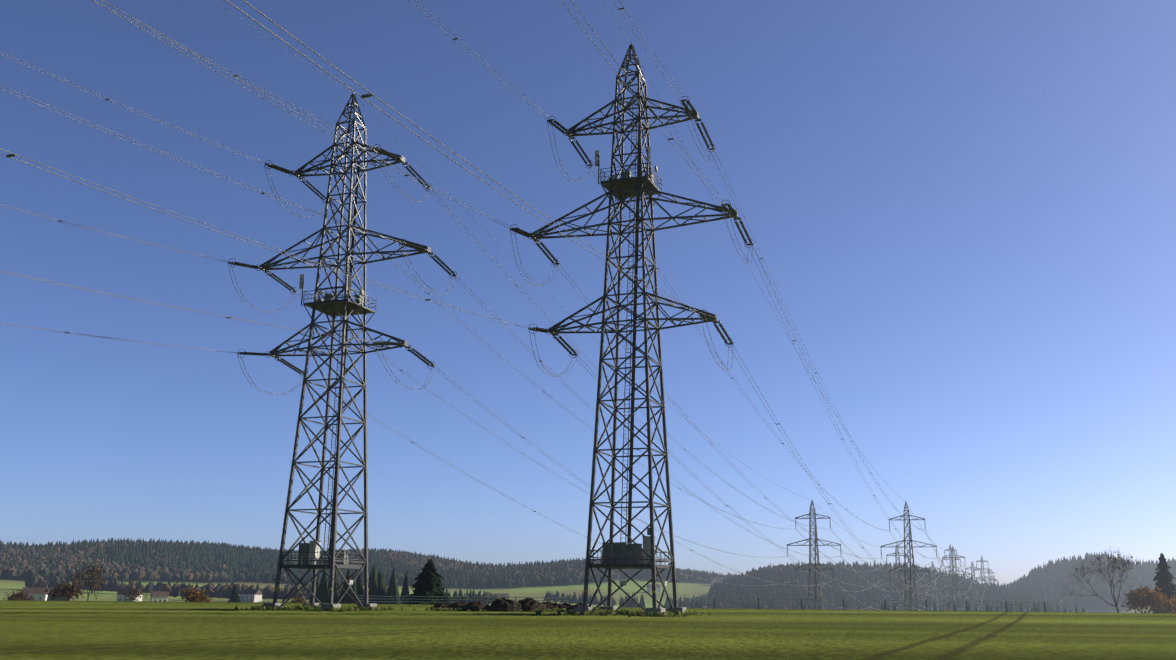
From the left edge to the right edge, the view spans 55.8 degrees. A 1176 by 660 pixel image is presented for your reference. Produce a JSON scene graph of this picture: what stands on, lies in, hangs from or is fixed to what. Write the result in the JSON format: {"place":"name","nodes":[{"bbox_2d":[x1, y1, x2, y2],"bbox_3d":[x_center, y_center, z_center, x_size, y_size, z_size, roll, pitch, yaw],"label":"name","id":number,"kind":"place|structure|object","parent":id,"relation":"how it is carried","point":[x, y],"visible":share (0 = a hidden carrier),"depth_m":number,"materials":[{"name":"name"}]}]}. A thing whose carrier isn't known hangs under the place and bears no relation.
{"place":"outdoors","nodes":[
{"label":"outdoors","id":0,"kind":"place"},
{"bbox_2d":[234,604,710,616],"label":"grass","id":1,"kind":"structure","parent":0,"point":[605,612],"depth_m":97.31,"materials":[{"name":"green plant"}]},
{"bbox_2d":[406,607,624,611],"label":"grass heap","id":2,"kind":"object","parent":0,"point":[459,609],"depth_m":105.06,"materials":[{"name":"green plant"}]},
{"bbox_2d":[0,576,1175,659],"bbox_3d":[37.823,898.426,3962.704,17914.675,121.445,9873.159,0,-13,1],"label":"ground","id":3,"kind":"structure","parent":0,"point":[105,625],"depth_m":52.20,"materials":[{"name":"green plant"}]},
{"bbox_2d":[3,587,33,599],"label":"bush","id":4,"kind":"object","parent":3,"relation":"on","point":[19,595],"visible":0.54,"depth_m":365.70,"materials":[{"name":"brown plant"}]},
{"bbox_2d":[22,587,48,600],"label":"farmhouse","id":5,"kind":"object","parent":3,"relation":"on","point":[38,594],"visible":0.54,"depth_m":662.77,"materials":[{"name":"grey paint"}]},
{"bbox_2d":[41,587,73,600],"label":"barn","id":6,"kind":"structure","parent":3,"relation":"on","point":[49,598],"depth_m":701.43,"materials":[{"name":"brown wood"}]},
{"bbox_2d":[45,580,88,600],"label":"bush","id":7,"kind":"object","parent":3,"relation":"on","point":[66,591],"visible":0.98,"depth_m":264.77,"materials":[{"name":"brown plant"}]},
{"bbox_2d":[66,562,116,600],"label":"bare tree","id":8,"kind":"object","parent":3,"relation":"on","point":[87,579],"visible":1,"depth_m":322.01,"materials":[{"name":"brown plant"}]},
{"bbox_2d":[116,589,142,600],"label":"farmhouse","id":9,"kind":"object","parent":3,"relation":"on","point":[120,595],"visible":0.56,"depth_m":628.99,"materials":[{"name":"grey paint"}]},
{"bbox_2d":[123,587,150,600],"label":"bush","id":10,"kind":"object","parent":3,"relation":"on","point":[132,594],"visible":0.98,"depth_m":471.13,"materials":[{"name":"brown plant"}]},
{"bbox_2d":[150,591,169,601],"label":"farmhouse","id":11,"kind":"object","parent":3,"relation":"on","point":[160,595],"visible":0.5,"depth_m":653.42,"materials":[{"name":"grey paint"}]},
{"bbox_2d":[179,585,212,601],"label":"bush","id":12,"kind":"object","parent":3,"relation":"on","point":[192,595],"visible":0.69,"depth_m":301.40,"materials":[{"name":"brown plant"}]},
{"bbox_2d":[228,584,240,601],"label":"spruce","id":13,"kind":"object","parent":3,"relation":"on","point":[234,597],"visible":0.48,"depth_m":519.56,"materials":[{"name":"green plant"}]},
{"bbox_2d":[240,589,262,601],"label":"farm","id":14,"kind":"object","parent":3,"relation":"on","point":[250,595],"visible":0.96,"depth_m":817.64,"materials":[{"name":"grey paint"}]},
{"bbox_2d":[288,596,309,602],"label":"bush","id":15,"kind":"object","parent":3,"relation":"on","point":[299,600],"visible":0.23,"depth_m":356.75,"materials":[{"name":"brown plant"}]},
{"bbox_2d":[227,92,456,609],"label":"tower","id":16,"kind":"structure","parent":3,"relation":"on","point":[333,307],"depth_m":109.04,"materials":[{"name":"metal"}]},
{"bbox_2d":[0,0,997,610],"bbox_3d":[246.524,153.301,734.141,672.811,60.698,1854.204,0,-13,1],"label":"conductors","id":17,"kind":"structure","parent":16,"relation":"attached to","point":[370,94],"depth_m":90.27,"materials":[{"name":"silver metal"}]},
{"bbox_2d":[406,559,453,604],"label":"spruce","id":18,"kind":"object","parent":3,"relation":"on","point":[428,583],"visible":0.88,"depth_m":181.76,"materials":[{"name":"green plant"}]},
{"bbox_2d":[357,595,569,606],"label":"fence","id":19,"kind":"object","parent":3,"relation":"on","point":[462,599],"visible":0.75,"depth_m":125.48,"materials":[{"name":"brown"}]},
{"bbox_2d":[491,593,508,598],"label":"farm","id":20,"kind":"object","parent":3,"relation":"on","point":[502,594],"visible":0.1,"depth_m":1016.57,"materials":[{"name":"grey"}]},
{"bbox_2d":[430,597,594,611],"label":"earth heaps","id":21,"kind":"object","parent":3,"relation":"on","point":[528,604],"visible":0.81,"depth_m":105.42,"materials":[{"name":"brown soil"}]},
{"bbox_2d":[0,538,1175,612],"bbox_3d":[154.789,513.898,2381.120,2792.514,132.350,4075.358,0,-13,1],"label":"hill forest","id":22,"kind":"object","parent":3,"relation":"on","point":[123,559],"visible":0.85,"depth_m":1133.95,"materials":[{"name":"green plant"}]},
{"bbox_2d":[510,43,753,614],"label":"tower","id":23,"kind":"structure","parent":3,"relation":"on","point":[620,555],"depth_m":102.52,"materials":[{"name":"metal"}]},
{"bbox_2d":[647,584,660,592],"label":"farm","id":24,"kind":"object","parent":3,"relation":"on","point":[649,588],"visible":0.54,"depth_m":1454.85,"materials":[{"name":"grey"}]},
{"bbox_2d":[711,578,721,585],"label":"farm","id":25,"kind":"object","parent":3,"relation":"on","point":[714,580],"visible":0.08,"depth_m":1565.97,"materials":[{"name":"grey"}]},
{"bbox_2d":[786,500,840,609],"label":"tower","id":26,"kind":"structure","parent":3,"relation":"on","point":[815,540],"depth_m":359.88,"materials":[{"name":"grey metal"}]},
{"bbox_2d":[670,598,1045,611],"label":"fence","id":27,"kind":"object","parent":3,"relation":"on","point":[843,602],"visible":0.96,"depth_m":131.02,"materials":[{"name":"brown"}]},
{"bbox_2d":[881,544,916,609],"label":"tower","id":28,"kind":"structure","parent":3,"relation":"on","point":[900,578],"depth_m":612.47,"materials":[{"name":"grey metal"}]},
{"bbox_2d":[880,502,937,610],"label":"tower","id":29,"kind":"structure","parent":3,"relation":"on","point":[904,566],"depth_m":352.52,"materials":[{"name":"grey metal"}]},
{"bbox_2d":[922,561,945,610],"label":"tower","id":30,"kind":"structure","parent":3,"relation":"on","point":[931,567],"depth_m":864.71,"materials":[{"name":"grey metal"}]},
{"bbox_2d":[944,544,960,572],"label":"tower","id":31,"kind":"structure","parent":3,"relation":"on","point":[949,550],"depth_m":1123.66,"materials":[{"name":"grey metal"}]},
{"bbox_2d":[937,547,972,610],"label":"tower","id":32,"kind":"structure","parent":3,"relation":"on","point":[957,589],"depth_m":604.09,"materials":[{"name":"grey metal"}]},
{"bbox_2d":[962,561,985,610],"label":"tower","id":33,"kind":"structure","parent":3,"relation":"on","point":[973,573],"depth_m":856.94,"materials":[{"name":"grey metal"}]},
{"bbox_2d":[974,555,991,583],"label":"tower","id":34,"kind":"structure","parent":3,"relation":"on","point":[982,561],"depth_m":1114.20,"materials":[{"name":"grey metal"}]},
{"bbox_2d":[984,571,997,583],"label":"tower","id":35,"kind":"structure","parent":3,"relation":"on","point":[988,579],"depth_m":1365.46,"materials":[{"name":"grey metal"}]},
{"bbox_2d":[1062,550,1145,612],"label":"tree","id":36,"kind":"object","parent":3,"relation":"on","point":[1114,566],"visible":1,"depth_m":255.98,"materials":[{"name":"brown plant"}]},
{"bbox_2d":[1121,585,1175,612],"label":"bush","id":37,"kind":"object","parent":3,"relation":"on","point":[1142,597],"visible":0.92,"depth_m":231.82,"materials":[{"name":"brown plant"}]},
{"bbox_2d":[1147,553,1175,612],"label":"spruce","id":38,"kind":"object","parent":3,"relation":"on","point":[1163,577],"visible":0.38,"depth_m":246.49,"materials":[{"name":"green plant"}]},
{"bbox_2d":[0,0,1175,585],"label":"sky","id":39,"kind":"structure","parent":0,"point":[961,214],"materials":[{"name":"blue"}]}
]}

